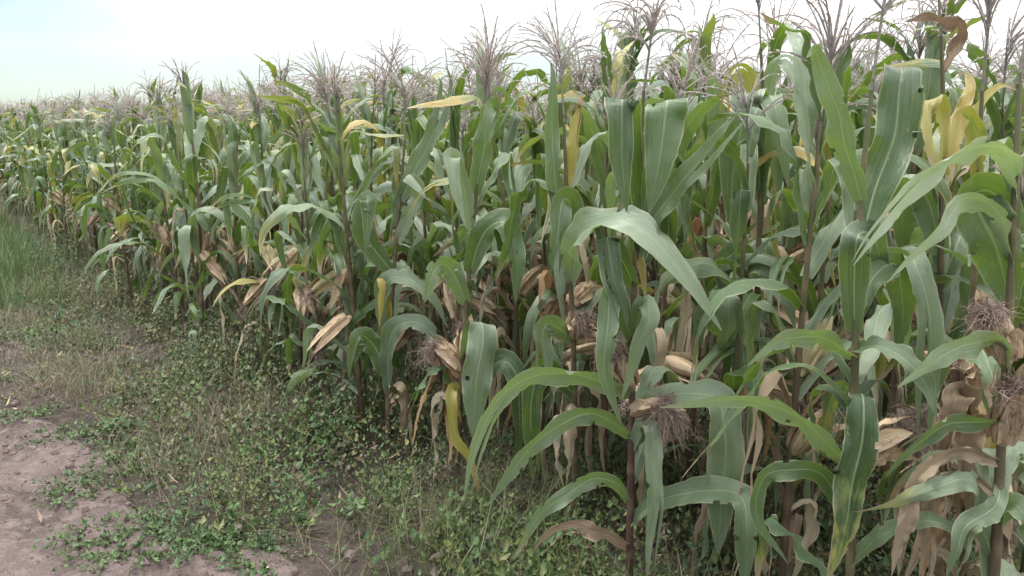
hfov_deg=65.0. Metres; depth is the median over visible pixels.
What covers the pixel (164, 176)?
maize plant
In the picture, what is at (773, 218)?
maize plant
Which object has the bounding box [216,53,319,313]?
maize plant
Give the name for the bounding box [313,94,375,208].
maize plant
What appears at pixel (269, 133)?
maize plant
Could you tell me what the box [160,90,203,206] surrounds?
maize plant
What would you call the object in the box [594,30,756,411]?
maize plant
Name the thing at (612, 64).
maize plant
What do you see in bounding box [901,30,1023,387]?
maize plant
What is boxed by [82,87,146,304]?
maize plant
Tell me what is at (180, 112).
maize plant
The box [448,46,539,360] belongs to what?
maize plant
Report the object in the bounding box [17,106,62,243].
maize plant
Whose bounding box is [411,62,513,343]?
maize plant
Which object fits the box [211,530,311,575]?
broadleaf weed
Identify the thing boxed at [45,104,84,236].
maize plant
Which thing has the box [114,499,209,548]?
broadleaf weed
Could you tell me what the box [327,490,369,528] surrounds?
broadleaf weed
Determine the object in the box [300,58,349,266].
maize plant
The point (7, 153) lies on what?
maize plant
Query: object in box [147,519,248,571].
broadleaf weed
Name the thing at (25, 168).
maize plant
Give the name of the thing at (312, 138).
maize plant
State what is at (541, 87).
maize plant
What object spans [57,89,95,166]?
maize plant
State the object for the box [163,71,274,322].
maize plant
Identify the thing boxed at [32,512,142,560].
broadleaf weed
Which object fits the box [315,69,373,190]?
maize plant
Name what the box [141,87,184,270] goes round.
maize plant
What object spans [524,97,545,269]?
maize plant
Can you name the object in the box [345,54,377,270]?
maize plant
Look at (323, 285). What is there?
maize plant
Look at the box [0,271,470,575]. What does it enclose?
soil clods
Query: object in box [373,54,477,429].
maize plant
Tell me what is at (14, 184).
maize plant
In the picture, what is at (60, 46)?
sky
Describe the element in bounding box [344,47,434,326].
maize plant
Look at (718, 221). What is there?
maize plant
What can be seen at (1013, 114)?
maize plant
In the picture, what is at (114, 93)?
maize plant
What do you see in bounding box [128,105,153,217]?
maize plant
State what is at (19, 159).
maize plant
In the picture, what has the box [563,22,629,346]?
maize plant
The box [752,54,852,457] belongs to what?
maize plant
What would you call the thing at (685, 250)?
maize plant
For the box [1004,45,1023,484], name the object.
maize plant
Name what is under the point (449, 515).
broadleaf weed
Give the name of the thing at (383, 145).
maize plant
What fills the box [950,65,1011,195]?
maize plant
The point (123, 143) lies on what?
maize plant
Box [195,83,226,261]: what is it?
maize plant
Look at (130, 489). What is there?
broadleaf weed
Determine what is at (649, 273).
maize plant
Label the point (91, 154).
maize plant
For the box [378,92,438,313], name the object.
maize plant
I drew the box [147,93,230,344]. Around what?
maize plant
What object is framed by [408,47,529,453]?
maize plant
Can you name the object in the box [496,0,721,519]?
maize plant
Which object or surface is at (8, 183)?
maize plant
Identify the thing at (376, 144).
maize plant
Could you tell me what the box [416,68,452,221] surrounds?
maize plant
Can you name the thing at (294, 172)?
maize plant
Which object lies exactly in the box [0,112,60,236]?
maize plant
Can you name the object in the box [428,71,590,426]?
maize plant
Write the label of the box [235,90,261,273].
maize plant
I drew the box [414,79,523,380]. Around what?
maize plant
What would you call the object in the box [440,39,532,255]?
maize plant
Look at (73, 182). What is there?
maize plant
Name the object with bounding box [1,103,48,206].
maize plant
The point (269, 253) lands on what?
maize plant
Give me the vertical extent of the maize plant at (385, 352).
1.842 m
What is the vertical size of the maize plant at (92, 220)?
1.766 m
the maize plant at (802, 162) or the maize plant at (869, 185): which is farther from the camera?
the maize plant at (802, 162)
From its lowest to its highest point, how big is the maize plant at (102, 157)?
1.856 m
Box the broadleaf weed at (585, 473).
[559,458,609,492]
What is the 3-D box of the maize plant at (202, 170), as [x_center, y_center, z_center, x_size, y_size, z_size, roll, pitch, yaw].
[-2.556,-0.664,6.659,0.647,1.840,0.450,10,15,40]
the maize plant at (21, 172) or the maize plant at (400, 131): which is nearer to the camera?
the maize plant at (400, 131)
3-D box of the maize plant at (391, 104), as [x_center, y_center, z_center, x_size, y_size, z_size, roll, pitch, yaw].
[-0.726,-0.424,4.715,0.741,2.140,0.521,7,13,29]
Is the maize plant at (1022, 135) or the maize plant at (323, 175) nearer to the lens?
the maize plant at (1022, 135)
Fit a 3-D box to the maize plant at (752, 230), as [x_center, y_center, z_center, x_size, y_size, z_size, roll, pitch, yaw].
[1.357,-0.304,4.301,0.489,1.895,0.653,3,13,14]
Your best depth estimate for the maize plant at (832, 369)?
2.60 m
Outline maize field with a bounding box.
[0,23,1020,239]
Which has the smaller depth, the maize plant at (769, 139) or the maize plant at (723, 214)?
the maize plant at (769, 139)
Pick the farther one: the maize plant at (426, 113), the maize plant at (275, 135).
the maize plant at (275, 135)
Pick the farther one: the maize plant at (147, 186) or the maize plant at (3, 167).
the maize plant at (3, 167)
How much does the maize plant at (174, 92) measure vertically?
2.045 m
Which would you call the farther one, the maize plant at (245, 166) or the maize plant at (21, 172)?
the maize plant at (21, 172)
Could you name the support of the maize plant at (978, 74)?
on the ground at (304, 564)
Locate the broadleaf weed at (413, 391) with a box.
[391,385,428,423]
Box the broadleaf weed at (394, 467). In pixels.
[368,451,408,499]
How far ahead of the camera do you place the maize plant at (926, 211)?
2.33 m
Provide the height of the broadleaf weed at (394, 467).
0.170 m
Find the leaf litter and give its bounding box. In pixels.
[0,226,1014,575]
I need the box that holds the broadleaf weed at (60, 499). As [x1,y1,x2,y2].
[17,475,109,515]
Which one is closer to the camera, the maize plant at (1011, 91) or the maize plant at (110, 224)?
the maize plant at (1011, 91)
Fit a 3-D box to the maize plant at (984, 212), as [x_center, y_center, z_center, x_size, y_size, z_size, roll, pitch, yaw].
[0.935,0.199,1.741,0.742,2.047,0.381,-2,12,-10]
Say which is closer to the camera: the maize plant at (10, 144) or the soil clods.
the soil clods
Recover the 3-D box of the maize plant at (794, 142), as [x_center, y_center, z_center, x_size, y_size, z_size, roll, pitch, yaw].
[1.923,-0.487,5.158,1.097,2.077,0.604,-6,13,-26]
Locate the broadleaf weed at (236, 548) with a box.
[183,515,292,564]
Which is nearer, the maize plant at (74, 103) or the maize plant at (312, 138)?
the maize plant at (312, 138)
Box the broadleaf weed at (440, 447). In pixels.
[404,441,451,482]
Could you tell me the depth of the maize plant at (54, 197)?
8.23 m
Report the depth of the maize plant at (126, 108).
8.84 m
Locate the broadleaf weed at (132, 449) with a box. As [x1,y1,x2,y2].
[91,429,170,459]
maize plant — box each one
[0,97,36,195]
[0,100,31,221]
[0,104,24,214]
[0,105,13,208]
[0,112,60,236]
[0,113,22,213]
[0,114,25,216]
[0,116,11,211]
[0,120,16,214]
[0,121,15,212]
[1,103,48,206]
[3,102,56,225]
[4,100,33,225]
[4,121,32,220]
[5,109,57,227]
[7,99,44,228]
[9,101,62,242]
[12,88,65,250]
[12,112,51,219]
[12,119,55,224]
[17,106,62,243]
[23,97,96,252]
[23,113,59,231]
[24,101,86,265]
[24,104,68,237]
[29,111,87,261]
[36,106,83,256]
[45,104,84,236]
[45,114,78,236]
[48,117,83,246]
[50,100,73,148]
[55,90,98,170]
[55,113,111,255]
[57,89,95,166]
[58,103,113,266]
[61,93,132,268]
[62,98,143,271]
[62,107,141,276]
[68,103,133,271]
[72,94,131,280]
[78,93,111,171]
[79,91,110,156]
[82,71,239,335]
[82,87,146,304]
[82,89,162,291]
[86,87,184,276]
[94,85,144,175]
[96,90,148,240]
[99,90,128,232]
[100,57,270,372]
[104,105,225,308]
[106,93,162,281]
[108,90,155,290]
[109,85,138,226]
[109,97,191,300]
[116,90,189,309]
[126,71,173,175]
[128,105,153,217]
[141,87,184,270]
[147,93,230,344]
[150,74,179,114]
[150,98,223,310]
[153,84,273,320]
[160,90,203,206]
[161,93,242,282]
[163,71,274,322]
[163,88,214,181]
[168,102,211,278]
[172,89,283,339]
[172,91,272,282]
[173,103,241,301]
[175,76,283,370]
[189,85,238,203]
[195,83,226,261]
[198,91,271,276]
[202,80,246,291]
[207,88,352,377]
[210,63,296,389]
[213,75,245,184]
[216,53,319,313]
[217,99,273,277]
[218,72,300,313]
[225,90,249,162]
[228,71,343,393]
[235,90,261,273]
[236,108,266,188]
[239,103,333,318]
[242,73,300,275]
[245,109,359,420]
[246,66,300,218]
[249,75,315,296]
[255,74,359,323]
[256,49,452,440]
[261,63,399,397]
[261,77,297,243]
[268,59,368,323]
[269,54,372,341]
[286,41,448,424]
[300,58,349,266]
[310,114,319,216]
[313,88,381,327]
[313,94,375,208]
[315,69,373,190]
[315,78,432,311]
[321,67,373,191]
[335,27,429,365]
[342,36,429,376]
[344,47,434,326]
[345,46,451,456]
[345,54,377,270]
[348,86,437,297]
[349,64,420,232]
[352,84,488,378]
[362,69,400,166]
[366,78,398,189]
[370,91,419,303]
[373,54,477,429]
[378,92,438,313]
[388,100,526,341]
[404,56,449,288]
[405,3,540,493]
[406,24,596,450]
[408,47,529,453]
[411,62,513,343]
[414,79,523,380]
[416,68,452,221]
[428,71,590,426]
[438,29,531,307]
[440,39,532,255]
[444,75,474,145]
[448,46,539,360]
[449,26,544,420]
[464,0,757,575]
[465,72,520,328]
[489,5,584,363]
[495,80,566,418]
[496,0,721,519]
[503,66,542,289]
[507,52,658,498]
[511,21,731,471]
[511,86,543,267]
[512,78,548,266]
[517,33,601,484]
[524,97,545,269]
[525,44,598,252]
[534,72,596,323]
[536,23,602,456]
[541,0,694,396]
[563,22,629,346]
[582,48,618,321]
[584,100,599,177]
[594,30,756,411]
[599,18,783,478]
[608,85,649,240]
[609,34,749,539]
[624,63,683,342]
[624,72,705,326]
[626,23,725,422]
[628,13,800,481]
[643,132,714,339]
[654,43,838,572]
[660,0,748,428]
[661,0,975,575]
[683,61,731,342]
[685,4,920,565]
[691,0,978,575]
[692,62,741,235]
[693,0,824,518]
[694,58,746,246]
[717,88,790,232]
[721,66,793,234]
[726,57,834,379]
[730,51,783,241]
[731,0,855,383]
[736,63,788,227]
[741,57,783,297]
[746,73,882,332]
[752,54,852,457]
[754,79,854,382]
[754,83,927,540]
[765,16,899,443]
[776,123,797,211]
[777,61,865,224]
[790,46,881,321]
[791,121,830,278]
[794,0,1023,484]
[815,48,926,387]
[828,41,927,391]
[834,40,954,319]
[851,42,1023,575]
[852,0,998,517]
[854,11,923,241]
[876,0,1023,575]
[877,0,1023,548]
[881,36,974,400]
[889,0,1023,569]
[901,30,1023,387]
[905,154,1023,575]
[910,67,1023,493]
[923,34,1023,244]
[932,69,972,129]
[932,79,984,188]
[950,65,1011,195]
[955,50,1023,231]
[956,61,1007,104]
[957,122,1023,337]
[977,57,1023,366]
[992,63,1023,236]
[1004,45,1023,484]
[1004,117,1023,234]
[1012,50,1023,575]
[1021,131,1023,160]
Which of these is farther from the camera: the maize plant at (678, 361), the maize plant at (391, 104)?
the maize plant at (391, 104)
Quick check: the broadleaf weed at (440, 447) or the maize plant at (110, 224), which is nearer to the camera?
the broadleaf weed at (440, 447)
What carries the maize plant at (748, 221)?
on the ground at (304, 564)
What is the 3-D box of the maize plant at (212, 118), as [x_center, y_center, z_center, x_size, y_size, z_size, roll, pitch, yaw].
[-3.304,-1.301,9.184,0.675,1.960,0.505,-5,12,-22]
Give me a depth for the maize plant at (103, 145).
9.94 m
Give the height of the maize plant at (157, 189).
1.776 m
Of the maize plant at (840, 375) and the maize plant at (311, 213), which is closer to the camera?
the maize plant at (840, 375)
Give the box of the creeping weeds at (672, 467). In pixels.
[0,221,1023,575]
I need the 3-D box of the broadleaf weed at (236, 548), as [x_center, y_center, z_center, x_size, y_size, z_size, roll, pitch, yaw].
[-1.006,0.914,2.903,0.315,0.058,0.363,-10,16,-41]
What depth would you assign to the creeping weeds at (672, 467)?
3.51 m
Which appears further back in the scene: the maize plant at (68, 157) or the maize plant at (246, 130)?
the maize plant at (68, 157)
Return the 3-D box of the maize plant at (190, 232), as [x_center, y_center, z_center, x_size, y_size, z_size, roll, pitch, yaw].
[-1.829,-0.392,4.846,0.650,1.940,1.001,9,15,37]
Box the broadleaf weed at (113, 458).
[80,435,170,468]
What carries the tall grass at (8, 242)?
on the ground at (304, 564)
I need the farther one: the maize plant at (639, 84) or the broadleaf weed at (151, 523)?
the maize plant at (639, 84)
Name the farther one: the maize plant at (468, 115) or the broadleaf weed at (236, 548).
the maize plant at (468, 115)
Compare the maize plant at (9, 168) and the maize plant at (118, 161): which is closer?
the maize plant at (118, 161)
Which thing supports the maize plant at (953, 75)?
on the ground at (304, 564)
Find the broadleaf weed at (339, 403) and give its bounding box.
[331,390,345,416]
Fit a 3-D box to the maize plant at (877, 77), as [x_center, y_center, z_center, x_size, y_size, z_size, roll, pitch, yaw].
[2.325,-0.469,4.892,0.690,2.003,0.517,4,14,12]
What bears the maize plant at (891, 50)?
on the ground at (304, 564)
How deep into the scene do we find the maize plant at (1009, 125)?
3.54 m
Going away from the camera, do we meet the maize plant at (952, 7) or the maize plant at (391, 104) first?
the maize plant at (952, 7)
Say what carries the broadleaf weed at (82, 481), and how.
on the dirt track
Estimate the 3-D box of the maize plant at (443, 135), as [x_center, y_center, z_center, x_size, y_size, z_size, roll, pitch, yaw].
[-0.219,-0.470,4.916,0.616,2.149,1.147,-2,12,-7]
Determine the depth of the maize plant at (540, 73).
4.25 m
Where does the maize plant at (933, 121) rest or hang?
on the ground at (304, 564)
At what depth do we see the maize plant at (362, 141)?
6.00 m
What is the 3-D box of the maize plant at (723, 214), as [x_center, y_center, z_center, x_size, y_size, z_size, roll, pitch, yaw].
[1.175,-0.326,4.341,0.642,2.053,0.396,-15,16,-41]
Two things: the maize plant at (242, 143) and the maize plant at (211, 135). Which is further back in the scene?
the maize plant at (242, 143)
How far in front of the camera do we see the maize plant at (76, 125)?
8.04 m
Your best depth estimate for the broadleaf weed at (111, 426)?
3.85 m
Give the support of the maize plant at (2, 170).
on the ground at (304, 564)
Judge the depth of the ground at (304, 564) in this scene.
3.39 m
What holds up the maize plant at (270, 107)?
on the ground at (304, 564)
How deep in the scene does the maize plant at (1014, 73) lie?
3.83 m
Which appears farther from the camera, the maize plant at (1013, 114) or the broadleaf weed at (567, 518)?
the maize plant at (1013, 114)
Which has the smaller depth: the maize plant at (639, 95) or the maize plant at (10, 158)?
the maize plant at (639, 95)
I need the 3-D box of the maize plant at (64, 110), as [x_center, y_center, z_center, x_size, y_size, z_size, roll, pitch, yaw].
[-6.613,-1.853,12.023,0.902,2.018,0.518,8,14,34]
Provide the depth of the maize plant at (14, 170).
12.37 m
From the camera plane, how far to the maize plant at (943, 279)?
2.21 m
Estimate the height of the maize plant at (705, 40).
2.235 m
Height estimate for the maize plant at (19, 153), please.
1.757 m
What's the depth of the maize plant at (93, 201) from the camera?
6.85 m
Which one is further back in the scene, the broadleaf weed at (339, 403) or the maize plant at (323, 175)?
the maize plant at (323, 175)
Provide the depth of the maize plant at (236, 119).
8.04 m
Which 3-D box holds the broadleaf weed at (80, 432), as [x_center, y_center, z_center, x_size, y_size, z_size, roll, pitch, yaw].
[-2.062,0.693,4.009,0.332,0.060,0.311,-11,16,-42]
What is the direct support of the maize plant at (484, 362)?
on the ground at (304, 564)
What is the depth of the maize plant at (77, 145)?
7.63 m
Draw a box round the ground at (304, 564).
[0,194,1023,575]
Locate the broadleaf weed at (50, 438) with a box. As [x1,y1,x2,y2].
[11,419,93,450]
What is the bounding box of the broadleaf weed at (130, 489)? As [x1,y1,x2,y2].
[111,479,140,501]
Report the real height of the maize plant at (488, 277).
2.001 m
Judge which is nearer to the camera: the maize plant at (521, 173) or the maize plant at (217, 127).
the maize plant at (521, 173)
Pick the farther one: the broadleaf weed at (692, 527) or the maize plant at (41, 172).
the maize plant at (41, 172)
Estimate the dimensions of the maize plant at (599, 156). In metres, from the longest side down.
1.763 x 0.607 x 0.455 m
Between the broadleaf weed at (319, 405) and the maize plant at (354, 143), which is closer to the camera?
the broadleaf weed at (319, 405)
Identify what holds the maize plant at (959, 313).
on the ground at (304, 564)
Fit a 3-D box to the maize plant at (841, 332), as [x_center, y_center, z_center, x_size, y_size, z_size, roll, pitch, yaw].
[1.087,0.116,2.679,0.404,1.784,0.766,-5,13,-22]
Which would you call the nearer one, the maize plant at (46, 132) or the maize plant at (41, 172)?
the maize plant at (41, 172)
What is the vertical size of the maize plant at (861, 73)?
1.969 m
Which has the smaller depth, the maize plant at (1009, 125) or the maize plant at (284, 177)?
the maize plant at (1009, 125)
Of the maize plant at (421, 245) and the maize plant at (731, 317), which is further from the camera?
the maize plant at (421, 245)
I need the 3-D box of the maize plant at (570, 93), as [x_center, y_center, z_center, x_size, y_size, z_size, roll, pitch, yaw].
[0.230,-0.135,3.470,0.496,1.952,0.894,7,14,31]
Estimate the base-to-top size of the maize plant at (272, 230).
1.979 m
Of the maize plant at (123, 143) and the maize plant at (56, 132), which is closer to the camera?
the maize plant at (123, 143)
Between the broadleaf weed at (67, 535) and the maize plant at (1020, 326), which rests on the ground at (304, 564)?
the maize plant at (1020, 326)
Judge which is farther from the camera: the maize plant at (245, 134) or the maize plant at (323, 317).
the maize plant at (245, 134)
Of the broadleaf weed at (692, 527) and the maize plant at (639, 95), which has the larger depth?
the maize plant at (639, 95)
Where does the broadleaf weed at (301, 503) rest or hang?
on the ground at (304, 564)
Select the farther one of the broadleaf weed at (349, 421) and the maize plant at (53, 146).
the maize plant at (53, 146)
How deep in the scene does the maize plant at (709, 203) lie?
2.91 m
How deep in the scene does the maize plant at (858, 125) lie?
3.57 m
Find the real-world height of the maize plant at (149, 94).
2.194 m
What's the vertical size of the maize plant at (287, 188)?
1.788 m
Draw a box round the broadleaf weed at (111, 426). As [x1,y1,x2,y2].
[99,413,137,438]
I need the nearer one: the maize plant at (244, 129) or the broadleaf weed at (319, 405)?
the broadleaf weed at (319, 405)
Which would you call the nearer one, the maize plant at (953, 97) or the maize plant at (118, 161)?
the maize plant at (953, 97)
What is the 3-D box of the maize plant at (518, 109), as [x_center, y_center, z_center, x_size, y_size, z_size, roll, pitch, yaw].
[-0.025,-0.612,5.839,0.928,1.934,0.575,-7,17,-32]
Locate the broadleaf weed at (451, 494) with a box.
[446,485,493,522]
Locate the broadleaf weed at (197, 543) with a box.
[165,502,272,556]
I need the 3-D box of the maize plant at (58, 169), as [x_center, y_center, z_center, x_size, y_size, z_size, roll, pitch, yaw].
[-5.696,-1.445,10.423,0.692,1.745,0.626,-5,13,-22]
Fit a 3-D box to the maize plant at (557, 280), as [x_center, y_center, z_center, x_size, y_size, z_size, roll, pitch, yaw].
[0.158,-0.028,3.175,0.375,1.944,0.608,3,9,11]
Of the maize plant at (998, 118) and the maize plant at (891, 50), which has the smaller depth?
the maize plant at (998, 118)
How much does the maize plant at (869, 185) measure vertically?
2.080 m
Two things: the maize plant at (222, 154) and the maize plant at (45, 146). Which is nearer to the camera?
the maize plant at (222, 154)
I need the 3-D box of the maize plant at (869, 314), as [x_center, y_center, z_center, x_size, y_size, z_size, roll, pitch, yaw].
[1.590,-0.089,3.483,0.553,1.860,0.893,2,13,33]
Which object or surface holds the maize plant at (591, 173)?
on the ground at (304, 564)
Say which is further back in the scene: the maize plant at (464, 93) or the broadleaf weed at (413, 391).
the maize plant at (464, 93)
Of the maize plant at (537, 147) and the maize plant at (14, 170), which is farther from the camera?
the maize plant at (14, 170)
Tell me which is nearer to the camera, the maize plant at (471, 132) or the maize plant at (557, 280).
the maize plant at (557, 280)
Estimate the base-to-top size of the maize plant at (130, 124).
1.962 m
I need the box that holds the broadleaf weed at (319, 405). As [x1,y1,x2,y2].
[303,404,328,435]
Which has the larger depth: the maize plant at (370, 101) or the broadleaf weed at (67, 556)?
the maize plant at (370, 101)
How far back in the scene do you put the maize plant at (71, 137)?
8.98 m
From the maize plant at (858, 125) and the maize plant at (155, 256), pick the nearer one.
the maize plant at (858, 125)
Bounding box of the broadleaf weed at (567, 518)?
[527,510,586,556]
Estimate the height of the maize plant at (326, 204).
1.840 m
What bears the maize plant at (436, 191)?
on the ground at (304, 564)
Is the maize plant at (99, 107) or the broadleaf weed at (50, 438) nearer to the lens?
the broadleaf weed at (50, 438)
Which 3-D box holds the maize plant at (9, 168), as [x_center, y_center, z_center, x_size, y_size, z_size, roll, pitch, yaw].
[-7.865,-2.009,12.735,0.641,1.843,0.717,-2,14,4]
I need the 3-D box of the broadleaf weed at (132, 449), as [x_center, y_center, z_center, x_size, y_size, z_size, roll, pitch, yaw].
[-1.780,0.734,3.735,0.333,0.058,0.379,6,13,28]
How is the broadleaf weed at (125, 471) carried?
on the ground at (304, 564)
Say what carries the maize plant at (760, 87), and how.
on the ground at (304, 564)
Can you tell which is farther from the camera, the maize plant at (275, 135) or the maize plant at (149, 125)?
the maize plant at (149, 125)
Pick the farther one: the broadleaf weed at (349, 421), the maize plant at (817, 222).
the maize plant at (817, 222)
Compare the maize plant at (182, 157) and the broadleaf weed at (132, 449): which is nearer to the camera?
the broadleaf weed at (132, 449)
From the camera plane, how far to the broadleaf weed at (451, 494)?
3.02 m
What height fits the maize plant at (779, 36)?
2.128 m
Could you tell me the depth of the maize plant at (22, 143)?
10.54 m
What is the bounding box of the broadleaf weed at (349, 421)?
[336,405,375,443]
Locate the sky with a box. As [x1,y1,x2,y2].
[0,0,1023,110]
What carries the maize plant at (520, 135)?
on the ground at (304, 564)
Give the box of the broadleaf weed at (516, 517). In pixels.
[486,505,554,536]
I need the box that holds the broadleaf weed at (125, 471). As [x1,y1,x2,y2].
[92,445,181,480]
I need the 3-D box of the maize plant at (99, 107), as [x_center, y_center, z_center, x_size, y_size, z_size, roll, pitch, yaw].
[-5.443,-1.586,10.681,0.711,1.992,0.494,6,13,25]
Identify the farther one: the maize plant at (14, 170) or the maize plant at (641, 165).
the maize plant at (14, 170)
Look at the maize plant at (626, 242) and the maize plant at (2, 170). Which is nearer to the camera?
the maize plant at (626, 242)
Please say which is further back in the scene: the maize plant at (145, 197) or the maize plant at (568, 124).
the maize plant at (145, 197)
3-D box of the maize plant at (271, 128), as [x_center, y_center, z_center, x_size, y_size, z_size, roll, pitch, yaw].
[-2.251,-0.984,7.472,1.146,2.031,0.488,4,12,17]
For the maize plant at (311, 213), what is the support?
on the ground at (304, 564)
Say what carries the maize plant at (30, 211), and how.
on the ground at (304, 564)
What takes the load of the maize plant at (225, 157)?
on the ground at (304, 564)
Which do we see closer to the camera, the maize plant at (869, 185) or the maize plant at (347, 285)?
the maize plant at (869, 185)
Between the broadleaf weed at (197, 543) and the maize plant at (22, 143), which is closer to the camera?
the broadleaf weed at (197, 543)
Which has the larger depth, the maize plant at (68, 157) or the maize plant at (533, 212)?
the maize plant at (68, 157)
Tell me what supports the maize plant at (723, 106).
on the ground at (304, 564)
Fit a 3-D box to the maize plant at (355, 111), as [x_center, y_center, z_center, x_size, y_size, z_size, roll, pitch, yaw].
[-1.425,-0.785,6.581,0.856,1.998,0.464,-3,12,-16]
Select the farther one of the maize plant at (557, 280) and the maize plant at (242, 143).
the maize plant at (242, 143)
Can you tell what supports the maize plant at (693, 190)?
on the ground at (304, 564)
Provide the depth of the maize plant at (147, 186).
6.33 m
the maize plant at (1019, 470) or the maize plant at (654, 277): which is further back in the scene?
the maize plant at (654, 277)
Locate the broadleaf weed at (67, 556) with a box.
[50,523,153,573]
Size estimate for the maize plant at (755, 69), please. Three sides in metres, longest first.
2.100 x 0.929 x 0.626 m
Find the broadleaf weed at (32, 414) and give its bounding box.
[0,397,63,424]
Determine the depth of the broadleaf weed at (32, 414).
4.15 m
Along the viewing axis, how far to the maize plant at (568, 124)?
5.33 m
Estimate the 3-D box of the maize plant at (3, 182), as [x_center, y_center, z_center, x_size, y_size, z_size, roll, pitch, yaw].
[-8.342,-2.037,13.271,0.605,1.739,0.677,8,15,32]
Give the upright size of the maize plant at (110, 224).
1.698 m
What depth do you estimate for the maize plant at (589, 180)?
4.97 m
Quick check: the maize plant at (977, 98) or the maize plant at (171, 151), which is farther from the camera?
the maize plant at (171, 151)
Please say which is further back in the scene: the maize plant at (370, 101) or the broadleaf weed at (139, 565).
the maize plant at (370, 101)
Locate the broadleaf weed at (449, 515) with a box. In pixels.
[410,503,466,552]
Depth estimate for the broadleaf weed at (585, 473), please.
3.19 m
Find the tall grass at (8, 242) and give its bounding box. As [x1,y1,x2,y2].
[0,176,109,327]
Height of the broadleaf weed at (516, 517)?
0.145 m
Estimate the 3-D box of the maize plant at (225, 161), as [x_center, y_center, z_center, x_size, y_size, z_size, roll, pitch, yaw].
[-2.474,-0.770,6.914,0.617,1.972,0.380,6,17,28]
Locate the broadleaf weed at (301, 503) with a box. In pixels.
[271,487,326,532]
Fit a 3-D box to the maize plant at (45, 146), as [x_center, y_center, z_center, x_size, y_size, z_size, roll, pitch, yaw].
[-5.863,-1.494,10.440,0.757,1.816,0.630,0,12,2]
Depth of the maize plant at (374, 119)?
6.86 m
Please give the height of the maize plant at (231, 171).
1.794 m
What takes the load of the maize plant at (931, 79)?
on the ground at (304, 564)
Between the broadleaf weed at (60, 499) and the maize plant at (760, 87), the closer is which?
the broadleaf weed at (60, 499)
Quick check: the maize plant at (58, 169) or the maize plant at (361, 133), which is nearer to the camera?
the maize plant at (361, 133)
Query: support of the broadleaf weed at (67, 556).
on the dirt track
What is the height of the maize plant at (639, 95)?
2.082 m
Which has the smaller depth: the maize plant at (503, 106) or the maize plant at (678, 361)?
the maize plant at (678, 361)
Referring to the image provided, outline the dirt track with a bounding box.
[0,409,301,575]
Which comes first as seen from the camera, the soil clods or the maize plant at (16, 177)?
the soil clods
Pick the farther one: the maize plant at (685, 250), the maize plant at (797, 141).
the maize plant at (797, 141)
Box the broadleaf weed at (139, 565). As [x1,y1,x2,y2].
[83,529,182,575]
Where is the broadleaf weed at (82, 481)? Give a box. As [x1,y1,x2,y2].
[23,463,119,503]
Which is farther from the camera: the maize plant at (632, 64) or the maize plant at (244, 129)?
the maize plant at (244, 129)
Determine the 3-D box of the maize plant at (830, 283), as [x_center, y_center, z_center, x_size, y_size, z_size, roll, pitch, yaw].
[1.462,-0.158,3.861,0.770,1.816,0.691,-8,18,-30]
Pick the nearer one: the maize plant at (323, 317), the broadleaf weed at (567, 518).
the broadleaf weed at (567, 518)
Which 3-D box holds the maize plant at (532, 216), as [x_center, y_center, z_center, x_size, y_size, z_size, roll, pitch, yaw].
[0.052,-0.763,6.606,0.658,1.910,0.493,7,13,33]
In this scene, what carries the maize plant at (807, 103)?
on the ground at (304, 564)
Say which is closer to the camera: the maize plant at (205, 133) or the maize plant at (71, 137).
the maize plant at (205, 133)
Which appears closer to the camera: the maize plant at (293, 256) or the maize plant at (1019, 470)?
the maize plant at (1019, 470)
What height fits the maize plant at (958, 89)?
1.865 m
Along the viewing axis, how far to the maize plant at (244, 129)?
8.15 m
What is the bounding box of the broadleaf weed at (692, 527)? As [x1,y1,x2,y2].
[682,521,714,557]
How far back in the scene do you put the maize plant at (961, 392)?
2.01 m
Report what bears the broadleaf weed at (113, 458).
on the ground at (304, 564)
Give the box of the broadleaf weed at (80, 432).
[66,409,137,439]
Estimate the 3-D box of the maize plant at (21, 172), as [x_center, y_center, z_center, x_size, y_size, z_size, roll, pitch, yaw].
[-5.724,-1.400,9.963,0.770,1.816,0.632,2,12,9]
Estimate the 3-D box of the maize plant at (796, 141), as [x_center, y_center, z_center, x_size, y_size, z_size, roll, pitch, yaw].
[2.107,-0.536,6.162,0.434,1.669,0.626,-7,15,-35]
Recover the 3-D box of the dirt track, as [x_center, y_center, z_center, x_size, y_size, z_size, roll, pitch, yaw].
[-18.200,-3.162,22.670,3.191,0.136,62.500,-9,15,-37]
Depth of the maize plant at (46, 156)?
8.98 m
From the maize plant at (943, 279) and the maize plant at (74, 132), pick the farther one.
the maize plant at (74, 132)
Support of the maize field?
on the ground at (304, 564)

